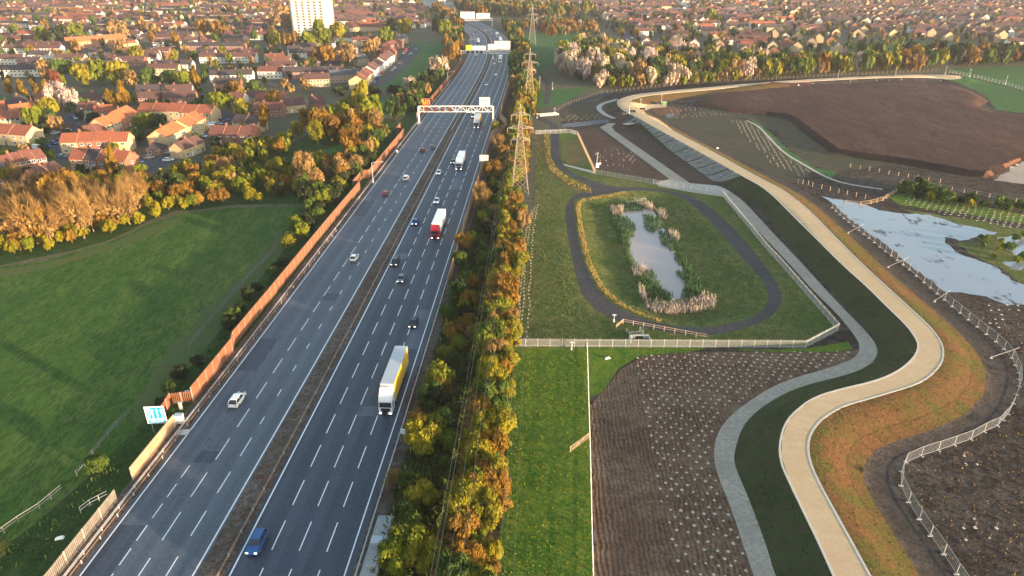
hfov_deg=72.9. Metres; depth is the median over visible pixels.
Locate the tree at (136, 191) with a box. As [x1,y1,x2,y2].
[122,176,143,206]
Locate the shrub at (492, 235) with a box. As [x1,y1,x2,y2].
[487,231,499,243]
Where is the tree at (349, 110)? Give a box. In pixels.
[346,108,364,121]
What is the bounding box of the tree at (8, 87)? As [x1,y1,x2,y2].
[4,78,13,96]
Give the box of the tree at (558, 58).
[554,52,565,72]
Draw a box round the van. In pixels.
[31,144,38,148]
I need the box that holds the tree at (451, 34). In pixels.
[442,31,455,44]
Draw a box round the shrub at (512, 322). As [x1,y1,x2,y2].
[503,314,523,337]
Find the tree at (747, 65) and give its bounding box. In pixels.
[739,60,753,79]
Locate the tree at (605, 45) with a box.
[594,42,607,47]
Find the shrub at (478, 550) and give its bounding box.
[465,540,489,567]
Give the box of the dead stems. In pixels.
[377,124,507,574]
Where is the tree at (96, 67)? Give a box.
[86,58,108,83]
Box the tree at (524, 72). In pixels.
[521,68,533,79]
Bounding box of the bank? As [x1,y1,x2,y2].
[681,81,810,101]
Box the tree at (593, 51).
[586,47,602,74]
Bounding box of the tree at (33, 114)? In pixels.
[19,105,43,125]
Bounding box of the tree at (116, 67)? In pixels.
[104,59,127,80]
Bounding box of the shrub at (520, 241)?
[507,235,527,250]
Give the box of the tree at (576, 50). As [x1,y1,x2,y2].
[569,49,579,58]
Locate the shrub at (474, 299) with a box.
[460,289,479,306]
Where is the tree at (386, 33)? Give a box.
[379,26,393,41]
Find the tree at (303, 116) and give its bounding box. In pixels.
[298,107,312,127]
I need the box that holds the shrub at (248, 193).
[243,188,256,200]
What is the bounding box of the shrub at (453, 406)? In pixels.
[440,401,459,418]
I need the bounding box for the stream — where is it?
[562,114,673,126]
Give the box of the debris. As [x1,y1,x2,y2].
[54,535,64,540]
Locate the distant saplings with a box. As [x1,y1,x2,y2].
[518,100,1023,376]
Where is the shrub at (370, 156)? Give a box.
[366,151,377,164]
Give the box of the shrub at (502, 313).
[497,309,514,318]
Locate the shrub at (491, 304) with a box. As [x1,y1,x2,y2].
[479,299,500,320]
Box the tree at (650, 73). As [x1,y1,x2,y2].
[645,66,656,87]
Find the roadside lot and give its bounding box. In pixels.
[49,45,420,171]
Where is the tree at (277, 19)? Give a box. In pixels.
[267,9,284,24]
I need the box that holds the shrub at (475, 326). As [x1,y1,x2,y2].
[467,321,482,336]
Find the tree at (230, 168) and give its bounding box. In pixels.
[220,164,236,181]
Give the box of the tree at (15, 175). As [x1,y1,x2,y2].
[4,161,24,184]
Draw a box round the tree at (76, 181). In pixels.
[49,171,84,200]
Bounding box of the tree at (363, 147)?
[355,143,368,155]
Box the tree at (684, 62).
[675,58,686,68]
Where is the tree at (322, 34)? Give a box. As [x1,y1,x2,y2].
[314,27,332,44]
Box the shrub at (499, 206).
[492,204,501,217]
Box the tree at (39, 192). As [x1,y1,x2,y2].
[33,184,54,203]
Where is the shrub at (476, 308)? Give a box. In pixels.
[473,304,480,315]
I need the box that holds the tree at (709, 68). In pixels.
[704,64,710,82]
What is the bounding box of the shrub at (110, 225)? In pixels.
[100,220,116,231]
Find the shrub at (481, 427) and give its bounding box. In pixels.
[472,420,492,436]
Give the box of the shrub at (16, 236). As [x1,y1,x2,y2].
[5,231,25,250]
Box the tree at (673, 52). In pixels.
[668,50,680,59]
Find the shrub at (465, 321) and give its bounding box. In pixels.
[457,313,476,330]
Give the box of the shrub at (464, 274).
[455,269,470,287]
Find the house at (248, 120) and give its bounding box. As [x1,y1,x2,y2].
[231,112,268,131]
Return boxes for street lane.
[604,22,635,42]
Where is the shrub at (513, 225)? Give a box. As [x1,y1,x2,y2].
[505,223,515,227]
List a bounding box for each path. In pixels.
[550,78,756,116]
[563,99,619,173]
[600,123,876,575]
[618,75,961,575]
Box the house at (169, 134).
[147,119,186,147]
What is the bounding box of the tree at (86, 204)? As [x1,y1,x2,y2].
[73,187,99,230]
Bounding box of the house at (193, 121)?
[174,110,207,137]
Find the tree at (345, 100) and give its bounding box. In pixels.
[339,97,350,105]
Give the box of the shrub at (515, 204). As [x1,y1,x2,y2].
[511,200,523,208]
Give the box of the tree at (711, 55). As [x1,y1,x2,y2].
[704,50,720,63]
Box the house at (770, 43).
[766,40,777,49]
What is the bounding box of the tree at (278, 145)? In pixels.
[271,137,285,153]
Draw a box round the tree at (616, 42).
[610,38,631,50]
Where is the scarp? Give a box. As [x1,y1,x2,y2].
[765,112,1023,176]
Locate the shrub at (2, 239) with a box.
[0,234,8,250]
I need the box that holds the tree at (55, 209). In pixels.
[44,193,71,226]
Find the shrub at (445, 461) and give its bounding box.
[439,454,458,479]
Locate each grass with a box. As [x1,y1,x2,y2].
[513,131,835,347]
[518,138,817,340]
[533,133,585,192]
[580,201,759,322]
[630,93,986,575]
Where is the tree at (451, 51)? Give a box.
[442,41,461,64]
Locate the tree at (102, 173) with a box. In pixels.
[88,169,106,183]
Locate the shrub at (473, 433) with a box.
[459,425,481,451]
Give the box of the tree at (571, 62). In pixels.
[567,57,576,75]
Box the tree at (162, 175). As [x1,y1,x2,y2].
[154,171,168,187]
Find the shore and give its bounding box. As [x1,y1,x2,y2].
[903,209,1023,284]
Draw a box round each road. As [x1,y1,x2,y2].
[75,0,487,575]
[225,0,509,575]
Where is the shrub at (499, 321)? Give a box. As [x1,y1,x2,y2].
[491,316,505,325]
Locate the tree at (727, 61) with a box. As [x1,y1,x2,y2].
[717,59,730,67]
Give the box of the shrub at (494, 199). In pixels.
[492,194,499,204]
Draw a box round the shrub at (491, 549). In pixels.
[485,538,503,562]
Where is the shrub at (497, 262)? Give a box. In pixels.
[494,257,503,266]
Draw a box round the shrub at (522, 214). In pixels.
[516,209,531,227]
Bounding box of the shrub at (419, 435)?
[403,413,442,454]
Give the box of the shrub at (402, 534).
[387,519,428,570]
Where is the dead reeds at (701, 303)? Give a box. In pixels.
[609,200,716,314]
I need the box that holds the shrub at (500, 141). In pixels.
[491,133,505,148]
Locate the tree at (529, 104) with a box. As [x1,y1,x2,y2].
[524,100,535,115]
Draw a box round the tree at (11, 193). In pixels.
[1,188,27,204]
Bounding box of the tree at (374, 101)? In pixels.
[362,94,383,117]
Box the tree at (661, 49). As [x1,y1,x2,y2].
[655,46,664,53]
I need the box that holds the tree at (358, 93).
[349,79,367,105]
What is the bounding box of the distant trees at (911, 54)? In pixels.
[0,0,1023,205]
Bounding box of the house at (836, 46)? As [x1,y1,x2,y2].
[830,41,843,52]
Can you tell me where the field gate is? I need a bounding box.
[570,433,589,451]
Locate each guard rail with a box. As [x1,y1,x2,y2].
[63,81,449,575]
[69,230,335,575]
[216,134,451,575]
[354,280,446,575]
[451,55,489,130]
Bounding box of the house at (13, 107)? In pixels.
[7,101,34,110]
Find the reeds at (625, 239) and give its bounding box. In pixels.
[612,201,702,299]
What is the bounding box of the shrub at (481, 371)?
[475,361,499,377]
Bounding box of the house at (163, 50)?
[155,45,171,56]
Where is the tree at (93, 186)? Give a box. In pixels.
[90,180,112,196]
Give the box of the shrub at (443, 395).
[427,385,451,407]
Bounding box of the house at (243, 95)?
[228,90,249,104]
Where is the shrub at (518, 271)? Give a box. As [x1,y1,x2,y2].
[513,265,523,277]
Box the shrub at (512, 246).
[505,241,520,252]
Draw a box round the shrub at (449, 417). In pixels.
[425,406,455,427]
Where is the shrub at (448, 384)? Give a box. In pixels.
[432,376,452,393]
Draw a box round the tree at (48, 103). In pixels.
[37,96,59,113]
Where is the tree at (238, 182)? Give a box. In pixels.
[229,176,247,194]
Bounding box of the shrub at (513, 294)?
[502,287,519,303]
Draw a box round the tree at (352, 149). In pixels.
[345,144,358,153]
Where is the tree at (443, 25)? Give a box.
[437,19,451,35]
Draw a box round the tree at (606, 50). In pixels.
[603,46,616,53]
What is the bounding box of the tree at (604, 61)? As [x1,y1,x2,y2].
[597,55,610,68]
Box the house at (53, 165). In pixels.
[17,161,62,186]
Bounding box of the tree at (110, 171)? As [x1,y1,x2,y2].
[105,165,118,174]
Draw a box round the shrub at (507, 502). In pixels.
[494,488,512,518]
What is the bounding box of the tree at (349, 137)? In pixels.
[337,123,361,152]
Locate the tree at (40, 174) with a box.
[34,167,57,179]
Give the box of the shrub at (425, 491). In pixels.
[401,473,440,509]
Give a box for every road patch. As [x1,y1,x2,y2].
[81,525,144,575]
[177,429,190,434]
[194,451,219,462]
[238,338,277,370]
[323,293,338,299]
[352,200,373,215]
[357,406,378,415]
[395,253,407,258]
[405,310,430,348]
[450,172,465,188]
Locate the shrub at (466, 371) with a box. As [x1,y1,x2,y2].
[463,366,476,381]
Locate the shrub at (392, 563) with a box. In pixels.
[375,538,411,575]
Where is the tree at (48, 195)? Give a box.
[45,182,70,205]
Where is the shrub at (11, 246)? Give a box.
[3,240,17,253]
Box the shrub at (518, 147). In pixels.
[513,144,524,149]
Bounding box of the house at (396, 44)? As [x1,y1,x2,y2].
[382,39,403,49]
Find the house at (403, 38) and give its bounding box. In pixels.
[394,34,408,43]
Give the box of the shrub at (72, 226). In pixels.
[63,222,79,237]
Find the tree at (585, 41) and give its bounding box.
[579,37,589,49]
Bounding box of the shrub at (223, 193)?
[216,187,229,202]
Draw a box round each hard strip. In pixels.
[56,3,469,575]
[351,0,510,575]
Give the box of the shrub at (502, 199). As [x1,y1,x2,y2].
[498,193,507,204]
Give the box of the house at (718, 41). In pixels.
[716,38,724,45]
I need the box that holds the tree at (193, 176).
[184,171,199,187]
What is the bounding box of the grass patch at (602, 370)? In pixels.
[560,133,852,396]
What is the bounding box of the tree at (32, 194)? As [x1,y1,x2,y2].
[20,186,41,201]
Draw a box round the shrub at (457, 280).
[447,277,465,289]
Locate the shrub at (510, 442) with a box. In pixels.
[496,434,511,446]
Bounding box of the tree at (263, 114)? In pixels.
[257,101,269,130]
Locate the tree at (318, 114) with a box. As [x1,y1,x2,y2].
[307,106,330,139]
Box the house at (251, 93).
[246,88,267,104]
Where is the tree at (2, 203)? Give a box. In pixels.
[0,196,19,232]
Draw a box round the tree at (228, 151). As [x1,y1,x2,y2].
[224,147,236,158]
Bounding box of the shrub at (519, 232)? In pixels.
[514,230,525,238]
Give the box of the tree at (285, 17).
[280,12,292,31]
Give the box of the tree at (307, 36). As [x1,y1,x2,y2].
[300,31,315,42]
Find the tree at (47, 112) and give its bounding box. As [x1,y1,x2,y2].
[40,105,55,123]
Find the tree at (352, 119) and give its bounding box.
[347,112,363,127]
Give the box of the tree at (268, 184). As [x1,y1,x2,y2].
[264,178,276,193]
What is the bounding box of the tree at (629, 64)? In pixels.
[625,60,634,76]
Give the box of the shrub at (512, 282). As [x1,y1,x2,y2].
[505,277,519,288]
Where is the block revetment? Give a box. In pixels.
[626,117,741,181]
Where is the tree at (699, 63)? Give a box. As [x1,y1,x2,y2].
[691,56,703,70]
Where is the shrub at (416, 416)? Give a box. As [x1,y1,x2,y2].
[406,407,427,425]
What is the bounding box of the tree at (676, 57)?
[671,53,687,64]
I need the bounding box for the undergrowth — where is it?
[370,102,513,575]
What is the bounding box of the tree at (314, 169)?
[305,166,319,179]
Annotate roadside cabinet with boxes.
[174,413,184,423]
[178,401,182,409]
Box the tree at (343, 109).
[334,104,348,115]
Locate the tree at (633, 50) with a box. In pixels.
[629,47,636,58]
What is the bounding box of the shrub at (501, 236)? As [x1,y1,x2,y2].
[496,234,505,239]
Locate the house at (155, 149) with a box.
[145,139,167,155]
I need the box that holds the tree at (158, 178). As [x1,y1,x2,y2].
[150,175,167,188]
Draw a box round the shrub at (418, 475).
[398,470,425,487]
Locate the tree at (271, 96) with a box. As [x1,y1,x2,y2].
[264,89,280,101]
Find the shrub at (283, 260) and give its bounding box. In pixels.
[278,256,289,267]
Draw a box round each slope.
[559,100,895,170]
[599,105,716,184]
[607,101,916,575]
[749,75,1023,177]
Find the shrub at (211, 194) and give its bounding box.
[204,187,216,202]
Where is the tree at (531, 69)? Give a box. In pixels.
[523,65,533,75]
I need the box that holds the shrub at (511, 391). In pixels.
[498,377,515,398]
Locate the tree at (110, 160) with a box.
[103,144,117,168]
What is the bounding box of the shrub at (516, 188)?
[510,185,523,200]
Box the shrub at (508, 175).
[502,172,513,178]
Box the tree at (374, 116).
[368,109,383,128]
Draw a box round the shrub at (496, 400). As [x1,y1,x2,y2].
[479,394,501,407]
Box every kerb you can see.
[617,77,918,575]
[630,77,952,575]
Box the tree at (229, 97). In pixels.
[222,93,236,110]
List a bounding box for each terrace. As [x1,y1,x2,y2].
[0,6,25,9]
[0,7,22,9]
[0,9,24,12]
[0,16,26,20]
[0,19,36,27]
[0,23,18,31]
[0,31,19,34]
[0,41,8,49]
[0,52,26,64]
[0,63,64,76]
[0,108,28,123]
[0,122,44,145]
[0,146,47,173]
[2,43,65,53]
[3,34,35,43]
[8,11,52,18]
[15,55,44,62]
[17,29,32,34]
[17,59,50,64]
[22,1,54,5]
[22,39,80,50]
[27,49,53,59]
[47,28,92,35]
[50,4,78,9]
[51,13,104,20]
[52,8,85,13]
[53,15,90,22]
[53,52,87,63]
[54,3,93,7]
[58,128,136,153]
[59,1,99,3]
[61,7,100,10]
[64,25,104,34]
[64,32,126,47]
[65,10,104,15]
[66,12,97,14]
[67,34,88,36]
[68,145,139,172]
[71,0,111,3]
[74,59,114,63]
[87,46,125,57]
[95,20,134,27]
[96,9,143,15]
[96,29,142,38]
[100,16,153,21]
[105,51,159,62]
[106,54,147,66]
[109,14,137,16]
[115,48,161,58]
[116,0,136,2]
[123,11,159,17]
[125,12,148,16]
[126,25,170,30]
[135,82,163,95]
[136,100,221,123]
[139,32,191,42]
[143,28,198,36]
[146,8,194,13]
[146,62,181,75]
[147,1,187,6]
[148,20,165,22]
[151,22,176,28]
[153,58,195,70]
[155,2,189,7]
[159,30,194,36]
[160,5,184,8]
[162,88,197,103]
[164,82,193,90]
[182,26,212,34]
[183,7,210,10]
[184,40,247,51]
[185,11,236,17]
[191,15,236,22]
[198,51,258,62]
[200,4,222,7]
[207,122,260,144]
[209,0,236,4]
[209,67,254,82]
[212,75,243,90]
[216,3,244,8]
[223,24,234,32]
[223,30,267,39]
[224,33,249,41]
[228,2,258,7]
[230,22,268,26]
[231,11,257,17]
[233,19,279,24]
[235,26,262,30]
[246,9,276,14]
[246,24,287,32]
[251,3,276,8]
[252,99,286,117]
[255,91,285,101]
[256,64,284,78]
[262,1,285,4]
[264,51,284,57]
[265,59,297,66]
[267,54,290,60]
[284,64,344,79]
[289,46,312,59]
[295,41,314,47]
[298,39,335,47]
[303,72,330,86]
[307,51,340,61]
[328,67,361,82]
[330,33,351,42]
[333,1,364,6]
[333,9,352,13]
[333,12,346,18]
[334,7,359,9]
[334,42,357,53]
[335,17,353,25]
[338,4,362,6]
[340,16,366,21]
[343,13,372,17]
[345,21,378,28]
[347,0,388,5]
[348,14,365,16]
[348,23,382,31]
[348,67,373,88]
[349,8,368,10]
[351,10,371,13]
[352,35,381,45]
[358,12,379,14]
[363,58,384,77]
[370,3,392,7]
[372,4,394,10]
[375,47,395,68]
[377,19,385,24]
[384,15,405,19]
[391,7,417,9]
[394,13,415,16]
[395,12,423,16]
[396,9,419,12]
[404,16,420,20]
[407,6,428,11]
[412,19,425,27]
[598,5,629,10]
[603,12,627,18]
[605,13,626,19]
[612,15,627,22]
[634,23,658,31]
[635,20,654,23]
[636,8,658,12]
[636,27,653,35]
[643,2,672,4]
[643,3,673,8]
[643,40,662,46]
[645,1,669,2]
[655,9,671,14]
[656,21,674,29]
[661,12,682,18]
[671,29,688,38]
[683,9,701,15]
[693,19,720,26]
[696,10,714,14]
[697,22,713,30]
[700,27,716,35]
[701,25,717,29]
[721,12,744,18]
[722,3,749,8]
[724,22,748,30]
[729,16,741,21]
[735,33,753,42]
[736,1,764,5]
[737,37,756,48]
[748,20,774,28]
[749,35,767,45]
[751,7,773,12]
[751,31,768,36]
[760,23,790,31]
[761,11,781,15]
[763,14,780,20]
[771,15,794,22]
[781,21,803,29]
[786,19,810,23]
[793,0,818,5]
[801,23,825,30]
[820,16,843,22]
[823,17,852,24]
[826,14,849,17]
[830,12,851,14]
[832,14,857,17]
[869,22,901,30]
[875,20,905,23]
[879,13,905,19]
[882,25,903,33]
[906,24,940,32]
[914,25,948,34]
[920,9,946,15]
[953,18,984,25]
[955,10,980,12]
[962,26,988,33]
[992,23,1015,31]
[999,22,1023,30]
[1004,37,1023,44]
[1014,30,1023,37]
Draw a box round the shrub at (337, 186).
[331,181,343,197]
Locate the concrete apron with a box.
[656,179,728,196]
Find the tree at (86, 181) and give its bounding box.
[80,175,97,193]
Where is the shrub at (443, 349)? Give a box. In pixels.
[438,344,452,356]
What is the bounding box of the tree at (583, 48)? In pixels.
[578,44,591,56]
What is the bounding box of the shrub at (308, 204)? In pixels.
[302,196,315,209]
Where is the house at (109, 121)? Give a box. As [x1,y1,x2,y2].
[88,113,123,131]
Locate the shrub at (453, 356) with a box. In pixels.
[444,349,458,365]
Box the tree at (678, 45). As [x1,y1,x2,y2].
[669,37,693,51]
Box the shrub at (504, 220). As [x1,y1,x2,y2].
[497,217,509,226]
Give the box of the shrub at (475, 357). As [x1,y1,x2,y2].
[471,349,490,366]
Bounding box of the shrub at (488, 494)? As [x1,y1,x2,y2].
[471,482,501,506]
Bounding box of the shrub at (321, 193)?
[314,187,332,202]
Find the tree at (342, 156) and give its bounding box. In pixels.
[335,152,348,162]
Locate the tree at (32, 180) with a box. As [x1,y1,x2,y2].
[21,170,38,192]
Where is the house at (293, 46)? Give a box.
[287,44,301,54]
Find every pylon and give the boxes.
[507,105,531,193]
[523,47,537,93]
[528,4,536,43]
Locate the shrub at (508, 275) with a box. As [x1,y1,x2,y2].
[502,271,516,279]
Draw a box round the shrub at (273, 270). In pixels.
[265,265,280,275]
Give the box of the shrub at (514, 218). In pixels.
[511,213,518,221]
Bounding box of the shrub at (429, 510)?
[413,498,434,518]
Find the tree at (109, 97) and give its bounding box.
[103,88,118,107]
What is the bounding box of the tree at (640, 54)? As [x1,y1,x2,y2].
[633,52,643,61]
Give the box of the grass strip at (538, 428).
[497,348,592,575]
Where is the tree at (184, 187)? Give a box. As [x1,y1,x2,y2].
[172,180,186,193]
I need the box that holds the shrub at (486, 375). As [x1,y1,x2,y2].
[476,369,495,381]
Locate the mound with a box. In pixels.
[651,106,682,115]
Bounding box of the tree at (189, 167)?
[183,162,198,174]
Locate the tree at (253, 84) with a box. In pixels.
[243,79,265,89]
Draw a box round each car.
[57,153,67,157]
[143,155,154,158]
[162,157,173,161]
[228,391,245,407]
[245,528,268,555]
[349,254,358,260]
[382,190,388,195]
[391,256,399,265]
[397,274,405,282]
[402,175,408,180]
[408,317,418,327]
[411,218,418,224]
[434,197,439,203]
[436,169,441,174]
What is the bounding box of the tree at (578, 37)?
[569,34,581,44]
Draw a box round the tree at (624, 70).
[618,65,627,77]
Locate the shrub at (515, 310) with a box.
[507,307,519,315]
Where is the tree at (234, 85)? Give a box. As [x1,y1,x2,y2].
[224,77,240,92]
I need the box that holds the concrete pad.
[360,515,393,575]
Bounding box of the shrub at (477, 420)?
[470,414,485,430]
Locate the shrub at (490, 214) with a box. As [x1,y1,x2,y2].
[483,208,494,218]
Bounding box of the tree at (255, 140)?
[250,136,264,143]
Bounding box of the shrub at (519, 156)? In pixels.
[513,153,524,161]
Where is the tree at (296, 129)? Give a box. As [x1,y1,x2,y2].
[290,120,303,138]
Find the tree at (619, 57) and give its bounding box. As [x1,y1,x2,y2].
[613,52,624,65]
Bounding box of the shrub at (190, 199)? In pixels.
[184,194,196,206]
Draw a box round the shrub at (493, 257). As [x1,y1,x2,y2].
[489,245,502,263]
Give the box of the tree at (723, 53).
[719,48,727,59]
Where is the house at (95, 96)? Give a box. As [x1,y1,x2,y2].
[78,90,103,103]
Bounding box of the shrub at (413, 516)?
[391,499,425,529]
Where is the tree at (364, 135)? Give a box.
[358,131,372,141]
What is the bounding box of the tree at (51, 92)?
[42,80,63,107]
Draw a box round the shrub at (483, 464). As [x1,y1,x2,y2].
[475,457,503,486]
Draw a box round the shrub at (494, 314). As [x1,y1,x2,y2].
[484,310,499,321]
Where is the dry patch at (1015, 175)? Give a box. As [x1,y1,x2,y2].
[996,162,1023,183]
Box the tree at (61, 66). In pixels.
[49,53,70,75]
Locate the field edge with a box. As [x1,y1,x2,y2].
[0,214,298,428]
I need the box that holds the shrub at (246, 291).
[238,286,255,300]
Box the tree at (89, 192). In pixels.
[72,183,98,217]
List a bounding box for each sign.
[143,406,166,432]
[420,98,430,105]
[460,12,474,18]
[466,45,471,49]
[472,46,485,50]
[476,13,489,17]
[479,97,489,105]
[480,155,487,160]
[488,44,496,49]
[494,41,509,49]
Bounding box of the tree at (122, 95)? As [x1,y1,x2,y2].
[116,79,130,105]
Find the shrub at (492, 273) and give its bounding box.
[486,269,500,284]
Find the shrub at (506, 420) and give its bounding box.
[484,405,517,433]
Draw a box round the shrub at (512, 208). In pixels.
[505,204,518,215]
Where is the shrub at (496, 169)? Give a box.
[483,159,504,175]
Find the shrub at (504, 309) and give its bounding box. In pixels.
[495,307,507,311]
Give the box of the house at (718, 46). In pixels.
[716,43,725,50]
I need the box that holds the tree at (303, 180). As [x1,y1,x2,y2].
[297,173,312,189]
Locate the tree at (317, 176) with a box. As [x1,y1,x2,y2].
[306,168,324,186]
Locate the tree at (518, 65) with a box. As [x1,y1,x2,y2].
[509,63,521,71]
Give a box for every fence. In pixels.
[0,485,61,532]
[63,122,74,128]
[75,409,129,476]
[188,249,273,347]
[517,338,806,347]
[536,129,577,134]
[554,77,763,110]
[578,132,595,172]
[587,343,593,575]
[595,170,721,194]
[616,319,706,336]
[722,190,839,329]
[768,69,935,80]
[805,323,839,347]
[831,202,1022,575]
[845,180,901,205]
[903,179,1019,201]
[949,70,1022,89]
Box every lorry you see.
[377,346,408,414]
[431,209,445,238]
[455,151,465,169]
[474,113,480,127]
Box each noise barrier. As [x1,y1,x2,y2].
[43,489,116,575]
[129,414,175,479]
[161,391,192,413]
[190,123,403,401]
[416,58,461,117]
[447,130,493,286]
[493,112,506,135]
[500,80,508,112]
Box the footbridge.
[538,112,558,116]
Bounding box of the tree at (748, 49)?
[737,47,751,54]
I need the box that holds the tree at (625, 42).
[618,40,631,49]
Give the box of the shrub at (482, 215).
[477,210,487,222]
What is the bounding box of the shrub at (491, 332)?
[488,324,509,340]
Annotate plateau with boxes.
[696,82,1023,176]
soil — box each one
[567,128,668,181]
[590,348,874,575]
[982,158,1020,178]
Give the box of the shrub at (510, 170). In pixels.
[504,167,518,181]
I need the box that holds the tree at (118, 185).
[112,176,140,209]
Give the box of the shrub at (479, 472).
[464,466,486,486]
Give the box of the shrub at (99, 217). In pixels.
[92,211,110,226]
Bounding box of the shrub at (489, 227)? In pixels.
[483,222,495,233]
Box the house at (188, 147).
[168,135,205,158]
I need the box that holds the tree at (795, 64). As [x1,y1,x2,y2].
[788,53,805,76]
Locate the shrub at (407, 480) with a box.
[396,469,415,500]
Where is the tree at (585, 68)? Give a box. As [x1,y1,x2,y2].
[576,57,591,79]
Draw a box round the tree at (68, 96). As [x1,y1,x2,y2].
[58,85,78,110]
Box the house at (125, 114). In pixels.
[109,105,137,129]
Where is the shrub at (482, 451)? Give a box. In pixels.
[461,438,494,465]
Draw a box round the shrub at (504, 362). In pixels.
[499,356,512,372]
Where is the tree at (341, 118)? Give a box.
[332,112,346,130]
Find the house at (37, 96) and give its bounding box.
[33,91,62,105]
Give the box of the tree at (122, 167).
[113,164,126,173]
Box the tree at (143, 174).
[139,171,150,181]
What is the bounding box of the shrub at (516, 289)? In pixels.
[507,285,518,292]
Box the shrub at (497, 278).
[487,272,509,291]
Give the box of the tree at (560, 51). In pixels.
[556,47,570,63]
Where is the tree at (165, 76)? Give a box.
[160,66,178,84]
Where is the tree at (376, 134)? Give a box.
[369,127,382,141]
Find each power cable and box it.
[430,139,506,574]
[435,125,510,573]
[447,148,510,575]
[460,113,519,569]
[499,120,529,569]
[504,145,529,573]
[514,151,532,562]
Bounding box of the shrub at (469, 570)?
[454,559,496,575]
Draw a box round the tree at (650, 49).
[641,47,654,54]
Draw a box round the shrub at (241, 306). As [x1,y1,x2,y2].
[233,301,246,312]
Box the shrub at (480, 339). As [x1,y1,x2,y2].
[473,329,496,354]
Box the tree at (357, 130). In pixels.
[348,125,361,134]
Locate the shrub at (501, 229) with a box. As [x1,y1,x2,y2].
[495,224,510,233]
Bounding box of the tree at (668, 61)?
[664,57,671,75]
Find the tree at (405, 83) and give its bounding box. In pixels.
[402,77,415,88]
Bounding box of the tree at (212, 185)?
[206,182,219,196]
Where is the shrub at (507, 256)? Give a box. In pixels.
[497,251,514,264]
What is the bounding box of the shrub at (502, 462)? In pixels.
[486,451,509,487]
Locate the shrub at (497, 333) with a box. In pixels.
[476,318,507,339]
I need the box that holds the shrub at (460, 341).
[450,333,469,351]
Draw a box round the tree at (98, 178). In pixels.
[91,177,104,193]
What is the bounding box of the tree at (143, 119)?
[136,111,155,127]
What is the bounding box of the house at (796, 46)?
[790,40,802,51]
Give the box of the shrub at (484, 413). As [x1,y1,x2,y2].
[474,404,500,429]
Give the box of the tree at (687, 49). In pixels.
[680,44,697,54]
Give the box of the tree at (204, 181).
[198,175,211,191]
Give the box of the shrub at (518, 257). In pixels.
[510,249,530,267]
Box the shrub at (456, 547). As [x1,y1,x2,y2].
[447,537,474,566]
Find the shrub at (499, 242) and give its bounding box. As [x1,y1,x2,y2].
[493,238,507,249]
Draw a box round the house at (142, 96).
[137,89,162,104]
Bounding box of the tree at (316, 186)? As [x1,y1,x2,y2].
[311,181,324,200]
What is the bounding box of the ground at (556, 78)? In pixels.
[0,0,1023,536]
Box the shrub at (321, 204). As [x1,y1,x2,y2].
[314,201,326,211]
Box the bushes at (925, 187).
[5,87,1023,343]
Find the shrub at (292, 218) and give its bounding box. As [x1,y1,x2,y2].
[286,214,302,227]
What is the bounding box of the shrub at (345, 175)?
[332,172,349,182]
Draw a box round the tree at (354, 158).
[348,154,363,169]
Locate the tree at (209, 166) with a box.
[201,160,215,177]
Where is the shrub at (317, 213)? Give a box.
[308,207,324,221]
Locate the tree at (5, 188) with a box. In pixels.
[0,180,31,200]
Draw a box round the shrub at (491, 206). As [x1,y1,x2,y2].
[489,203,498,216]
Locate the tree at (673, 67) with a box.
[667,63,682,83]
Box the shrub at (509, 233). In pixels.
[504,231,514,236]
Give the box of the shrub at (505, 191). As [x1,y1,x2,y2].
[496,187,511,196]
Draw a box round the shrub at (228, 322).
[221,315,238,329]
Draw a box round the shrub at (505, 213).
[500,208,512,219]
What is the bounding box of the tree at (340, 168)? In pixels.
[332,163,346,174]
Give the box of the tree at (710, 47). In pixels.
[701,44,715,54]
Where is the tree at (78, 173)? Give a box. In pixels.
[73,168,87,182]
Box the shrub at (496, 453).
[487,447,501,456]
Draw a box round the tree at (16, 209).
[6,195,40,243]
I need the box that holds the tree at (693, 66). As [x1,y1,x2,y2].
[683,62,697,80]
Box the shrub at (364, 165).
[358,157,367,169]
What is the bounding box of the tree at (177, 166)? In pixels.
[167,162,184,173]
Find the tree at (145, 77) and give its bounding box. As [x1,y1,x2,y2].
[137,67,163,83]
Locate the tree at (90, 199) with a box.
[84,186,106,221]
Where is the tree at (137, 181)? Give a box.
[128,170,144,205]
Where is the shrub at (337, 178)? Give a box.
[331,175,343,185]
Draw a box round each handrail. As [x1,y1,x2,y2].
[79,491,105,511]
[374,516,390,575]
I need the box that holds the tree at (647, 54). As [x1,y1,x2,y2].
[642,49,658,60]
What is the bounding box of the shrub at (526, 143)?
[517,138,529,150]
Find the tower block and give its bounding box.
[289,0,333,35]
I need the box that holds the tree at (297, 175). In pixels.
[290,173,301,181]
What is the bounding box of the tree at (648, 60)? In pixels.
[646,56,650,65]
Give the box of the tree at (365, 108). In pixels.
[358,100,372,123]
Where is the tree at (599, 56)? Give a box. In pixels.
[589,53,602,68]
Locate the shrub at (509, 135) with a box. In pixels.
[506,132,516,144]
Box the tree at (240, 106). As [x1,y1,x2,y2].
[232,98,247,114]
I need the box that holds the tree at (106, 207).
[91,188,121,221]
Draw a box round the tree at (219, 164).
[215,156,229,169]
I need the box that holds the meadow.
[0,30,1023,160]
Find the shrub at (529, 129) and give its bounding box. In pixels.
[522,124,532,134]
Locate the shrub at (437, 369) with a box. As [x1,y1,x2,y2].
[424,358,455,385]
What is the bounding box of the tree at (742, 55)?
[738,50,752,67]
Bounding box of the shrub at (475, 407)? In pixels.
[469,393,491,416]
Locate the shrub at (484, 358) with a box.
[476,354,498,370]
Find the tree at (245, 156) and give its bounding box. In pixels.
[230,148,250,162]
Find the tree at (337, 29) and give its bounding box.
[328,21,345,37]
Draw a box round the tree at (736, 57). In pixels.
[729,55,740,70]
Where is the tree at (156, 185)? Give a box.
[148,180,165,194]

